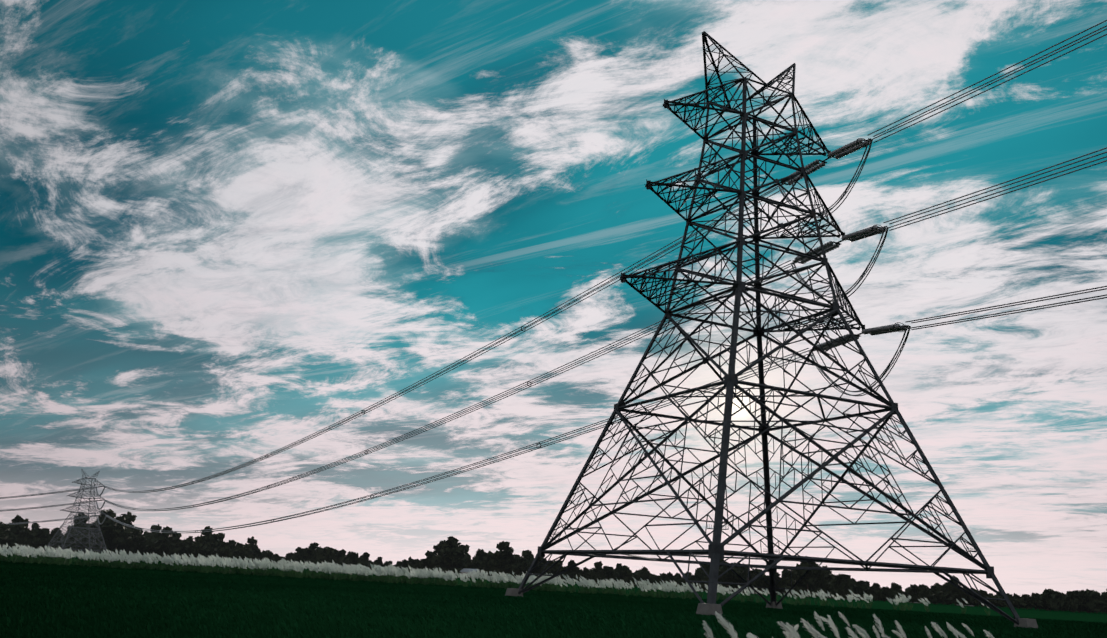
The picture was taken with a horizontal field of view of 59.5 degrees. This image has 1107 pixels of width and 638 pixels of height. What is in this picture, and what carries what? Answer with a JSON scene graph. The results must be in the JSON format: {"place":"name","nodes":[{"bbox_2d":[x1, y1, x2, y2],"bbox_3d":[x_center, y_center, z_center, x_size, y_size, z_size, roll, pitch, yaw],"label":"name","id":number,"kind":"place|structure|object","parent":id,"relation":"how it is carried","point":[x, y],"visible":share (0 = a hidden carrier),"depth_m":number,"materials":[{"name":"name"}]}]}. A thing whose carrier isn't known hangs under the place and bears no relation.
{"place":"outdoors","nodes":[
{"label":"outdoors","id":0,"kind":"place"},
{"bbox_2d":[460,568,478,571],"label":"house roofs","id":1,"kind":"structure","parent":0,"point":[464,570],"depth_m":452.41,"materials":[{"name":"grey"}]},
{"bbox_2d":[0,553,1106,637],"bbox_3d":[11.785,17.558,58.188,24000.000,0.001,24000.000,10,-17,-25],"label":"ground","id":2,"kind":"structure","parent":0,"point":[1100,617],"depth_m":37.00,"materials":[{"name":"green plant"}]},
{"bbox_2d":[44,469,106,552],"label":"pylon","id":3,"kind":"object","parent":2,"relation":"on","point":[88,509],"visible":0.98,"depth_m":430.72,"materials":[{"name":"metal"}]},
{"bbox_2d":[0,543,988,607],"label":"kans grass plumes","id":4,"kind":"object","parent":2,"relation":"on","point":[281,564],"visible":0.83,"depth_m":97.09,"materials":[{"name":"grey plant"}]},
{"bbox_2d":[0,553,990,615],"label":"kans grass leaves","id":5,"kind":"object","parent":2,"relation":"on","point":[58,560],"visible":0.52,"depth_m":97.03,"materials":[{"name":"green plant"}]},
{"bbox_2d":[0,509,1106,613],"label":"treeline","id":6,"kind":"object","parent":2,"relation":"on","point":[452,552],"depth_m":454.55,"materials":[{"name":"black plant"}]},
{"bbox_2d":[0,20,1106,624],"bbox_3d":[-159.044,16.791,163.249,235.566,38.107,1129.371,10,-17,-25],"label":"pylon","id":7,"kind":"object","parent":2,"relation":"on","point":[714,552],"visible":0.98,"depth_m":62.88,"materials":[{"name":"metal"}]},
{"bbox_2d":[461,572,972,605],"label":"house walls","id":8,"kind":"structure","parent":2,"relation":"on","point":[751,593],"depth_m":413.72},
{"bbox_2d":[505,588,1037,628],"bbox_3d":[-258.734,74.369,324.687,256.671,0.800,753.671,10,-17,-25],"label":"concrete footings","id":9,"kind":"object","parent":2,"relation":"on","point":[706,608],"visible":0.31,"depth_m":53.19,"materials":[{"name":"concrete"}]},
{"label":"grass stalks","id":10,"kind":"object","parent":2,"relation":"on","visible":0},
{"bbox_2d":[702,611,993,637],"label":"kans grass plumes","id":11,"kind":"object","parent":10,"relation":"attached to","point":[790,632],"depth_m":12.10,"materials":[{"name":"grey plant"}]},
{"bbox_2d":[0,0,1106,596],"label":"sky","id":12,"kind":"structure","parent":0,"point":[232,231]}
]}

